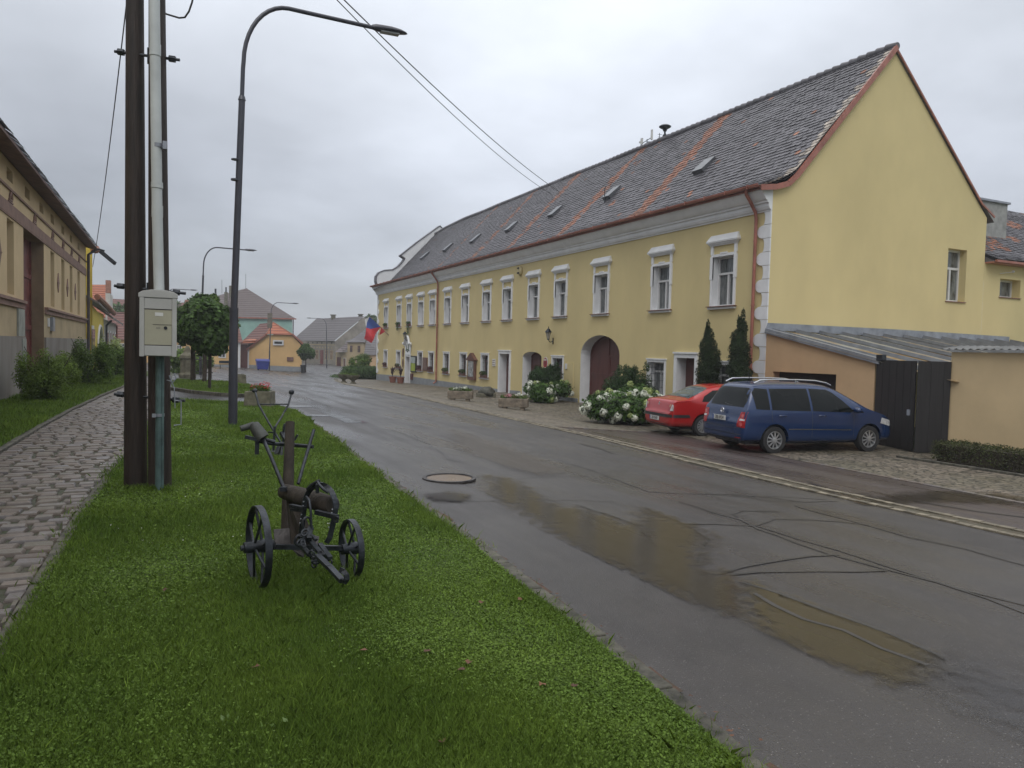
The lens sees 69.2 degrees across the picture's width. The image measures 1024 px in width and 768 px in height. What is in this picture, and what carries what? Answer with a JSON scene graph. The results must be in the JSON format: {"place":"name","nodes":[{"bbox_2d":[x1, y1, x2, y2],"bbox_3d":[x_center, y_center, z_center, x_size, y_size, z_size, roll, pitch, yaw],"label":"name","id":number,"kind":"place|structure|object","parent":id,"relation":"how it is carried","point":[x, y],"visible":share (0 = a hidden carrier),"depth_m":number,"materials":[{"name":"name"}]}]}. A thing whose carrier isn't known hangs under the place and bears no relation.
{"place":"outdoors","nodes":[
{"label":"outdoors","id":0,"kind":"place"},
{"bbox_2d":[0,371,147,446],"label":"lawn","id":1,"kind":"structure","parent":0,"point":[69,408],"depth_m":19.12,"materials":[{"name":"plant"}]},
{"bbox_2d":[10,346,82,399],"bbox_3d":[-12.148,-0.247,19.515,1.348,1.463,2.007,2,3,2],"label":"bush","id":2,"kind":"object","parent":1,"relation":"on","point":[50,378],"visible":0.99,"depth_m":19.06,"materials":[{"name":"green plant"}]},
{"bbox_2d":[69,337,116,383],"bbox_3d":[-15.586,-0.850,27.593,1.643,1.817,2.375,0,3,-25],"label":"bush","id":3,"kind":"object","parent":1,"relation":"on","point":[102,361],"visible":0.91,"depth_m":27.19,"materials":[{"name":"green plant"}]},
{"bbox_2d":[94,345,123,375],"bbox_3d":[-20.250,-1.192,38.025,2.057,1.667,4.486,0,3,-25],"label":"bush","id":4,"kind":"object","parent":1,"relation":"on","point":[119,367],"visible":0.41,"depth_m":37.09,"materials":[{"name":"green plant"}]},
{"bbox_2d":[0,372,172,630],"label":"path","id":5,"kind":"structure","parent":0,"point":[45,477],"depth_m":8.44,"materials":[{"name":"stone"}]},
{"bbox_2d":[178,346,195,377],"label":"stone pillar","id":6,"kind":"structure","parent":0,"point":[185,360],"depth_m":38.95,"materials":[{"name":"stone"}]},
{"bbox_2d":[0,397,740,767],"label":"lawn","id":7,"kind":"structure","parent":0,"point":[327,599],"depth_m":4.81,"materials":[{"name":"plant"}]},
{"bbox_2d":[0,433,147,662],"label":"tall grass","id":8,"kind":"structure","parent":7,"relation":"on","point":[58,534],"depth_m":6.22,"materials":[{"name":"green plant"}]},
{"bbox_2d":[113,481,183,492],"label":"tall grass","id":9,"kind":"structure","parent":7,"relation":"on","point":[154,486],"depth_m":7.83,"materials":[{"name":"green plant"}]},
{"bbox_2d":[114,0,192,492],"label":"utility pole","id":10,"kind":"object","parent":7,"relation":"on","point":[150,319],"visible":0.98,"depth_m":7.84,"materials":[{"name":"brown wood"}]},
{"bbox_2d":[244,381,275,406],"bbox_3d":[-6.875,0.283,20.253,0.718,0.736,0.620,1,3,-5],"label":"concrete planter","id":11,"kind":"object","parent":7,"relation":"on","point":[265,394],"visible":0.9,"depth_m":19.97,"materials":[{"name":"concrete"}]},
{"bbox_2d":[240,421,364,587],"bbox_3d":[-1.408,0.851,5.045,0.835,1.037,1.893,0,3,-25],"label":"plough","id":12,"kind":"object","parent":7,"relation":"on","point":[294,533],"visible":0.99,"depth_m":5.08,"materials":[{"name":"metal"}]},
{"bbox_2d":[252,388,298,455],"bbox_3d":[-3.577,0.597,11.324,0.654,1.008,1.138,0,3,-25],"label":"handle","id":13,"kind":"object","parent":12,"relation":"attached to","point":[278,450],"visible":0.93,"depth_m":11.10,"materials":[{"name":"metal"}]},
{"bbox_2d":[226,550,386,598],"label":"tall grass","id":14,"kind":"structure","parent":7,"relation":"on","point":[311,584],"depth_m":5.00,"materials":[{"name":"green plant"}]},
{"bbox_2d":[228,6,406,424],"bbox_3d":[-3.967,-3.347,15.423,3.559,8.562,0.250,0,3,-25],"label":"street lamp","id":15,"kind":"object","parent":7,"relation":"on","point":[233,322],"visible":0.95,"depth_m":14.72,"materials":[{"name":"metal"}]},
{"bbox_2d":[162,508,762,742],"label":"fallen leaves","id":16,"kind":"object","parent":7,"relation":"on","point":[469,661],"visible":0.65,"depth_m":3.68,"materials":[{"name":"brown plant"}]},
{"bbox_2d":[579,686,781,767],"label":"tall grass","id":17,"kind":"structure","parent":7,"relation":"on","point":[701,750],"depth_m":3.06,"materials":[{"name":"green plant"}]},
{"bbox_2d":[0,0,1023,340],"label":"sky","id":18,"kind":"structure","parent":0,"point":[349,161],"materials":[{"name":"grey"}]},
{"bbox_2d":[4,363,1023,767],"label":"road","id":19,"kind":"structure","parent":0,"point":[948,597],"depth_m":5.97,"materials":[{"name":"grey asphalt"}]},
{"bbox_2d":[0,385,123,453],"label":"kerb","id":20,"kind":"structure","parent":19,"relation":"on","point":[11,443],"depth_m":13.77,"materials":[{"name":"stone"}]},
{"bbox_2d":[0,380,170,655],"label":"kerb","id":21,"kind":"structure","parent":19,"relation":"on","point":[55,548],"depth_m":5.30,"materials":[{"name":"stone"}]},
{"bbox_2d":[171,387,243,396],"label":"kerb","id":22,"kind":"structure","parent":19,"relation":"on","point":[201,392],"depth_m":24.41,"materials":[{"name":"concrete"}]},
{"bbox_2d":[199,247,256,374],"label":"street lamp","id":23,"kind":"object","parent":19,"relation":"on","point":[200,357],"visible":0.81,"depth_m":48.85,"materials":[{"name":"metal"}]},
{"bbox_2d":[296,343,315,372],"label":"round tree","id":24,"kind":"object","parent":19,"relation":"on","point":[304,351],"visible":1,"depth_m":82.29,"materials":[{"name":"green plant"}]},
{"bbox_2d":[301,397,363,422],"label":"puddle","id":25,"kind":"object","parent":19,"relation":"on","point":[330,412],"visible":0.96,"depth_m":19.91,"materials":[{"name":"grey liquid"}]},
{"bbox_2d":[426,491,469,500],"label":"puddle","id":26,"kind":"object","parent":19,"relation":"on","point":[452,495],"visible":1,"depth_m":8.62,"materials":[{"name":"grey liquid"}]},
{"bbox_2d":[422,473,475,483],"bbox_3d":[-0.841,1.261,9.952,0.720,0.024,0.720,0,3,-25],"label":"manhole","id":27,"kind":"object","parent":19,"relation":"on","point":[452,478],"visible":1,"depth_m":9.93,"materials":[{"name":"metal"}]},
{"bbox_2d":[291,408,768,767],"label":"kerb","id":28,"kind":"structure","parent":19,"relation":"on","point":[661,683],"depth_m":4.02,"materials":[{"name":"concrete"}]},
{"bbox_2d":[489,475,745,612],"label":"puddle","id":29,"kind":"object","parent":19,"relation":"on","point":[654,553],"visible":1,"depth_m":6.82,"materials":[{"name":"brown liquid"}]},
{"bbox_2d":[334,379,1023,538],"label":"gutter channel","id":30,"kind":"object","parent":19,"relation":"on","point":[979,524],"visible":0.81,"depth_m":11.06,"materials":[{"name":"concrete"}]},
{"bbox_2d":[742,580,937,680],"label":"puddle","id":31,"kind":"object","parent":19,"relation":"on","point":[841,646],"visible":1,"depth_m":4.59,"materials":[{"name":"brown liquid"}]},
{"bbox_2d":[335,378,914,460],"bbox_3d":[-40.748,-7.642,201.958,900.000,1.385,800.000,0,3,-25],"label":"ground","id":32,"kind":"structure","parent":0,"point":[773,455],"depth_m":20.14,"materials":[{"name":"grey stone"}]},
{"bbox_2d":[0,118,104,398],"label":"beige building","id":33,"kind":"structure","parent":32,"relation":"on","point":[45,240],"depth_m":24.93,"materials":[{"name":"paint"}]},
{"bbox_2d":[7,218,13,294],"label":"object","id":34,"kind":"structure","parent":33,"relation":"in","point":[10,224],"depth_m":20.52,"materials":[{"name":"beige paint"}]},
{"bbox_2d":[50,250,53,306],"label":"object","id":35,"kind":"structure","parent":33,"relation":"in","point":[51,253],"depth_m":27.65,"materials":[{"name":"beige paint"}]},
{"bbox_2d":[61,259,64,309],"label":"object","id":36,"kind":"structure","parent":33,"relation":"in","point":[62,261],"depth_m":30.28,"materials":[{"name":"beige paint"}]},
{"bbox_2d":[86,246,116,373],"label":"yellow house","id":37,"kind":"structure","parent":32,"relation":"on","point":[96,323],"depth_m":40.93,"materials":[{"name":"paint"}]},
{"bbox_2d":[92,6,125,266],"bbox_3d":[-14.931,-7.527,27.152,0.028,3.909,30.464,0,3,-31],"label":"overhead cable","id":38,"kind":"object","parent":37,"relation":"attached to","point":[112,122],"visible":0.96,"depth_m":21.25,"materials":[{"name":"black rubber"}]},
{"bbox_2d":[92,280,112,319],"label":"red roof house","id":39,"kind":"structure","parent":32,"relation":"on","point":[103,291],"depth_m":97.25,"materials":[{"name":"orange tile"}]},
{"bbox_2d":[93,305,122,344],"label":"white house","id":40,"kind":"structure","parent":32,"relation":"on","point":[110,330],"depth_m":52.41,"materials":[{"name":"beige paint"}]},
{"bbox_2d":[107,312,242,367],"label":"long orange house","id":41,"kind":"structure","parent":32,"relation":"on","point":[118,316],"depth_m":84.62,"materials":[{"name":"paint"}]},
{"bbox_2d":[170,348,215,373],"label":"hedge","id":42,"kind":"object","parent":32,"relation":"on","point":[175,363],"visible":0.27,"depth_m":51.22,"materials":[{"name":"green plant"}]},
{"bbox_2d":[241,339,256,367],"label":"wooden gateway","id":43,"kind":"object","parent":32,"relation":"on","point":[243,355],"visible":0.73,"depth_m":84.43,"materials":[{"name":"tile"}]},
{"bbox_2d":[215,286,295,339],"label":"turquoise house","id":44,"kind":"structure","parent":32,"relation":"on","point":[254,309],"depth_m":112.22,"materials":[{"name":"paint"}]},
{"bbox_2d":[240,322,302,371],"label":"orange gable house","id":45,"kind":"structure","parent":32,"relation":"on","point":[285,344],"depth_m":84.97,"materials":[{"name":"paint"}]},
{"bbox_2d":[296,314,365,364],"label":"grey roof house","id":46,"kind":"structure","parent":32,"relation":"on","point":[313,334],"depth_m":125.05,"materials":[{"name":"paint"}]},
{"bbox_2d":[335,343,346,365],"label":"ochre outbuilding","id":47,"kind":"structure","parent":32,"relation":"on","point":[341,357],"depth_m":114.11,"materials":[{"name":"paint"}]},
{"bbox_2d":[346,329,365,365],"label":"ochre house","id":48,"kind":"structure","parent":32,"relation":"on","point":[356,345],"depth_m":111.75,"materials":[{"name":"paint"}]},
{"bbox_2d":[339,353,376,378],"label":"dark hedge","id":49,"kind":"object","parent":32,"relation":"on","point":[364,370],"visible":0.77,"depth_m":65.70,"materials":[{"name":"green plant"}]},
{"bbox_2d":[364,317,376,365],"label":"dark roof house","id":50,"kind":"structure","parent":32,"relation":"on","point":[370,349],"depth_m":100.11,"materials":[{"name":"grey paint"}]},
{"bbox_2d":[370,42,995,426],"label":"town hall","id":51,"kind":"structure","parent":32,"relation":"on","point":[844,194],"depth_m":27.00,"materials":[{"name":"yellow paint"}]},
{"bbox_2d":[364,316,388,342],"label":"flag","id":52,"kind":"object","parent":51,"relation":"attached to","point":[373,327],"visible":1,"depth_m":60.95,"materials":[{"name":"multicoloured fabric"}]},
{"bbox_2d":[405,294,412,326],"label":"window","id":53,"kind":"structure","parent":51,"relation":"in","point":[409,296],"depth_m":56.18,"materials":[{"name":"white paint"}]},
{"bbox_2d":[416,291,424,326],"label":"window","id":54,"kind":"structure","parent":51,"relation":"in","point":[420,294],"depth_m":53.70,"materials":[{"name":"white paint"}]},
{"bbox_2d":[427,289,436,325],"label":"window","id":55,"kind":"structure","parent":51,"relation":"in","point":[432,302],"depth_m":51.46,"materials":[{"name":"white paint"}]},
{"bbox_2d":[337,0,550,193],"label":"overhead cable","id":56,"kind":"object","parent":51,"relation":"attached to","point":[427,90],"visible":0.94,"depth_m":22.63,"materials":[{"name":"black rubber"}]},
{"bbox_2d":[442,286,451,324],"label":"window","id":57,"kind":"structure","parent":51,"relation":"in","point":[447,300],"depth_m":48.78,"materials":[{"name":"white paint"}]},
{"bbox_2d":[344,0,557,190],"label":"overhead cable","id":58,"kind":"object","parent":51,"relation":"attached to","point":[434,86],"visible":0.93,"depth_m":22.82,"materials":[{"name":"black rubber"}]},
{"bbox_2d":[458,352,467,376],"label":"window","id":59,"kind":"structure","parent":51,"relation":"in","point":[463,355],"depth_m":46.18,"materials":[{"name":"white paint"}]},
{"bbox_2d":[459,283,470,323],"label":"window","id":60,"kind":"structure","parent":51,"relation":"in","point":[465,298],"depth_m":46.02,"materials":[{"name":"white paint"}]},
{"bbox_2d":[466,353,477,379],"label":"notice board","id":61,"kind":"object","parent":51,"relation":"attached to","point":[471,358],"visible":1,"depth_m":44.21,"materials":[{"name":"wood"}]},
{"bbox_2d":[479,353,488,379],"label":"window","id":62,"kind":"structure","parent":51,"relation":"in","point":[484,359],"depth_m":43.24,"materials":[{"name":"white paint"}]},
{"bbox_2d":[479,278,492,322],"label":"window","id":63,"kind":"structure","parent":51,"relation":"in","point":[487,294],"depth_m":43.03,"materials":[{"name":"white paint"}]},
{"bbox_2d":[497,350,511,392],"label":"doorway","id":64,"kind":"structure","parent":51,"relation":"in","point":[504,356],"depth_m":40.97,"materials":[{"name":"white paint"}]},
{"bbox_2d":[500,274,513,321],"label":"window","id":65,"kind":"structure","parent":51,"relation":"in","point":[507,292],"depth_m":40.50,"materials":[{"name":"white paint"}]},
{"bbox_2d":[525,269,541,319],"bbox_3d":[1.161,-4.455,37.283,0.460,2.490,1.520,0,3,-25],"label":"window","id":66,"kind":"structure","parent":51,"relation":"in","point":[533,291],"depth_m":37.69,"materials":[{"name":"white paint"}]},
{"bbox_2d":[551,355,564,379],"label":"window","id":67,"kind":"structure","parent":51,"relation":"in","point":[559,358],"depth_m":35.15,"materials":[{"name":"white paint"}]},
{"bbox_2d":[551,264,569,318],"bbox_3d":[2.354,-4.313,34.776,0.460,2.490,1.520,0,3,-25],"label":"window","id":68,"kind":"structure","parent":51,"relation":"in","point":[560,294],"depth_m":35.11,"materials":[{"name":"white paint"}]},
{"bbox_2d":[564,363,573,392],"bbox_3d":[2.595,-0.263,34.016,0.070,1.420,0.850,0,3,-25],"label":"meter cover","id":69,"kind":"object","parent":51,"relation":"attached to","point":[569,371],"visible":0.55,"depth_m":33.97,"materials":[{"name":"white paint"}]},
{"bbox_2d":[564,363,573,392],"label":"wall","id":70,"kind":"structure","parent":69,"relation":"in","point":[569,372],"depth_m":33.88,"materials":[{"name":"yellow paint"}]},
{"bbox_2d":[589,256,611,316],"bbox_3d":[3.869,-4.133,31.592,0.460,2.490,1.520,0,3,-25],"label":"window","id":71,"kind":"structure","parent":51,"relation":"in","point":[601,280],"depth_m":31.94,"materials":[{"name":"white paint"}]},
{"bbox_2d":[646,358,666,395],"bbox_3d":[5.518,-0.196,28.109,0.450,1.540,1.300,0,3,-25],"label":"window","id":72,"kind":"structure","parent":51,"relation":"in","point":[657,366],"depth_m":28.30,"materials":[{"name":"white paint"}]},
{"bbox_2d":[647,244,674,312],"bbox_3d":[5.663,-3.920,27.823,0.460,2.490,1.520,0,3,-25],"label":"window","id":73,"kind":"structure","parent":51,"relation":"in","point":[661,275],"depth_m":28.10,"materials":[{"name":"white paint"}]},
{"bbox_2d":[673,352,698,392],"bbox_3d":[6.360,0.068,26.595,0.550,2.410,1.360,0,3,-25],"label":"doorway","id":74,"kind":"structure","parent":51,"relation":"in","point":[685,364],"depth_m":26.95,"materials":[{"name":"white paint"}]},
{"bbox_2d":[706,231,740,309],"bbox_3d":[7.113,-3.747,24.775,0.460,2.490,1.520,0,3,-25],"label":"window","id":75,"kind":"structure","parent":51,"relation":"in","point":[723,266],"depth_m":25.01,"materials":[{"name":"white paint"}]},
{"bbox_2d":[719,361,734,383],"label":"window","id":76,"kind":"structure","parent":51,"relation":"in","point":[723,368],"depth_m":25.06,"materials":[{"name":"white paint"}]},
{"bbox_2d":[945,248,966,302],"bbox_3d":[15.909,-3.893,26.796,1.120,1.900,0.370,0,3,-25],"label":"window","id":77,"kind":"structure","parent":51,"relation":"in","point":[957,258],"depth_m":27.03,"materials":[{"name":"paint"}]},
{"bbox_2d":[765,323,1023,410],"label":"lean to garage","id":78,"kind":"structure","parent":32,"relation":"on","point":[845,362],"depth_m":22.06,"materials":[{"name":"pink paint"}]},
{"bbox_2d":[779,372,835,389],"bbox_3d":[8.769,0.695,21.844,0.060,2.300,2.560,0,3,-25],"label":"door","id":79,"kind":"structure","parent":78,"relation":"in","point":[829,378],"depth_m":21.70,"materials":[{"name":"metal"}]},
{"bbox_2d":[942,345,1023,450],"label":"garden wall","id":80,"kind":"structure","parent":32,"relation":"on","point":[986,405],"depth_m":16.81,"materials":[{"name":"beige paint"}]},
{"bbox_2d":[874,355,951,452],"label":"yard gate","id":81,"kind":"structure","parent":80,"relation":"attached to","point":[896,398],"depth_m":17.90,"materials":[{"name":"metal"}]},
{"bbox_2d":[980,197,1023,341],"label":"wing","id":82,"kind":"structure","parent":32,"relation":"on","point":[1003,303],"depth_m":28.26,"materials":[{"name":"yellow paint"}]},
{"bbox_2d":[999,278,1020,298],"bbox_3d":[18.740,-3.599,28.187,1.330,0.710,0.420,0,3,-25],"label":"window","id":83,"kind":"structure","parent":82,"relation":"in","point":[1009,288],"depth_m":28.45,"materials":[{"name":"paint"}]},
{"bbox_2d":[337,378,1023,501],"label":"pavement","id":84,"kind":"structure","parent":0,"point":[881,460],"depth_m":17.90,"materials":[{"name":"grey stone"}]},
{"bbox_2d":[402,335,411,382],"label":"statue","id":85,"kind":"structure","parent":84,"relation":"on","point":[407,344],"depth_m":56.33,"materials":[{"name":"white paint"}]},
{"bbox_2d":[447,386,472,400],"bbox_3d":[-2.190,0.380,31.581,1.052,0.660,0.480,2,3,3],"label":"stone trough","id":86,"kind":"object","parent":84,"relation":"on","point":[454,393],"visible":0.99,"depth_m":31.36,"materials":[{"name":"stone"}]},
{"bbox_2d":[476,386,495,397],"bbox_3d":[-1.216,0.421,35.383,0.867,0.614,0.708,0,3,-25],"label":"boulder","id":87,"kind":"object","parent":84,"relation":"on","point":[487,391],"visible":0.95,"depth_m":35.15,"materials":[{"name":"stone"}]},
{"bbox_2d":[498,393,528,409],"bbox_3d":[0.065,0.636,28.122,1.120,0.649,0.480,2,3,6],"label":"stone trough","id":88,"kind":"object","parent":84,"relation":"on","point":[521,402],"visible":0.98,"depth_m":27.91,"materials":[{"name":"stone"}]},
{"bbox_2d":[527,361,562,382],"bbox_3d":[1.481,-0.125,33.916,1.689,1.856,1.707,2,3,21],"label":"rounded conifer","id":89,"kind":"object","parent":84,"relation":"on","point":[549,373],"visible":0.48,"depth_m":33.40,"materials":[{"name":"green plant"}]},
{"bbox_2d":[523,379,574,402],"bbox_3d":[1.537,0.315,33.214,2.343,1.092,2.596,0,3,-25],"label":"hydrangea","id":90,"kind":"object","parent":84,"relation":"on","point":[554,391],"visible":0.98,"depth_m":32.51,"materials":[{"name":"green plant"}]},
{"bbox_2d":[579,381,663,424],"bbox_3d":[3.659,0.602,23.906,2.520,1.436,2.634,3,3,35],"label":"hydrangea","id":91,"kind":"object","parent":84,"relation":"on","point":[627,405],"visible":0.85,"depth_m":23.16,"materials":[{"name":"white plant"}]},
{"bbox_2d":[600,360,658,392],"bbox_3d":[4.327,0.136,27.187,1.911,2.055,2.004,3,3,29],"label":"flowering bush","id":92,"kind":"object","parent":84,"relation":"on","point":[631,374],"visible":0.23,"depth_m":26.83,"materials":[{"name":"green plant"}]},
{"bbox_2d":[645,383,722,435],"bbox_3d":[6.006,0.706,21.459,4.156,1.425,1.642,1,3,-18],"label":"parked car","id":93,"kind":"object","parent":84,"relation":"on","point":[683,408],"visible":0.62,"depth_m":20.46,"materials":[{"name":"red paint"}]},
{"bbox_2d":[695,319,722,383],"bbox_3d":[6.394,-0.376,24.233,0.983,3.527,1.099,0,3,-25],"label":"columnar conifer","id":94,"kind":"object","parent":84,"relation":"on","point":[710,367],"visible":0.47,"depth_m":24.02,"materials":[{"name":"green plant"}]},
{"bbox_2d":[725,307,752,381],"bbox_3d":[7.054,-0.443,22.930,0.886,3.864,0.965,0,3,-25],"label":"columnar conifer","id":95,"kind":"object","parent":84,"relation":"on","point":[740,362],"visible":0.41,"depth_m":22.76,"materials":[{"name":"green plant"}]},
{"bbox_2d":[703,373,889,453],"bbox_3d":[7.041,0.656,18.238,4.395,1.852,2.222,1,3,-18],"label":"parked car","id":96,"kind":"object","parent":84,"relation":"on","point":[767,414],"visible":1,"depth_m":17.39,"materials":[{"name":"blue paint"}]},
{"bbox_2d":[802,461,1023,503],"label":"kerb","id":97,"kind":"structure","parent":84,"relation":"on","point":[962,491],"depth_m":13.27,"materials":[{"name":"stone"}]},
{"bbox_2d":[858,491,1023,503],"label":"puddle","id":98,"kind":"object","parent":84,"relation":"on","point":[952,496],"visible":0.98,"depth_m":11.35,"materials":[{"name":"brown liquid"}]},
{"bbox_2d":[896,455,1023,476],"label":"kerb","id":99,"kind":"structure","parent":84,"relation":"on","point":[965,466],"depth_m":15.49,"materials":[{"name":"stone"}]},
{"bbox_2d":[930,439,1023,473],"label":"clipped hedge","id":100,"kind":"object","parent":84,"relation":"on","point":[984,455],"visible":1,"depth_m":15.59,"materials":[{"name":"green plant"}]},
{"bbox_2d":[563,428,1023,529],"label":"parking bay","id":101,"kind":"object","parent":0,"point":[1005,514],"visible":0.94,"depth_m":13.11,"materials":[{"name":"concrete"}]},
{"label":"lawn","id":102,"kind":"structure","parent":0,"visible":0},
{"bbox_2d":[177,303,195,380],"bbox_3d":[-14.021,-1.826,32.908,2.032,3.579,2.122,0,3,-25],"label":"round tree","id":103,"kind":"object","parent":102,"relation":"on","point":[180,339],"visible":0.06,"depth_m":32.63,"materials":[{"name":"green plant"}]},
{"bbox_2d":[177,292,221,380],"bbox_3d":[-13.155,-1.967,31.905,2.332,3.972,2.109,0,3,-25],"label":"round tree","id":104,"kind":"object","parent":102,"relation":"on","point":[197,298],"visible":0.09,"depth_m":31.65,"materials":[{"name":"green plant"}]},
{"bbox_2d":[178,293,240,382],"bbox_3d":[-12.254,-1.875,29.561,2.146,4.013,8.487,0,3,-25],"label":"round tree","id":105,"kind":"object","parent":102,"relation":"on","point":[204,327],"visible":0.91,"depth_m":26.06,"materials":[{"name":"green plant"}]},
{"bbox_2d":[171,378,252,393],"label":"grass","id":106,"kind":"structure","parent":102,"relation":"on","point":[184,383],"depth_m":28.51,"materials":[{"name":"green plant"}]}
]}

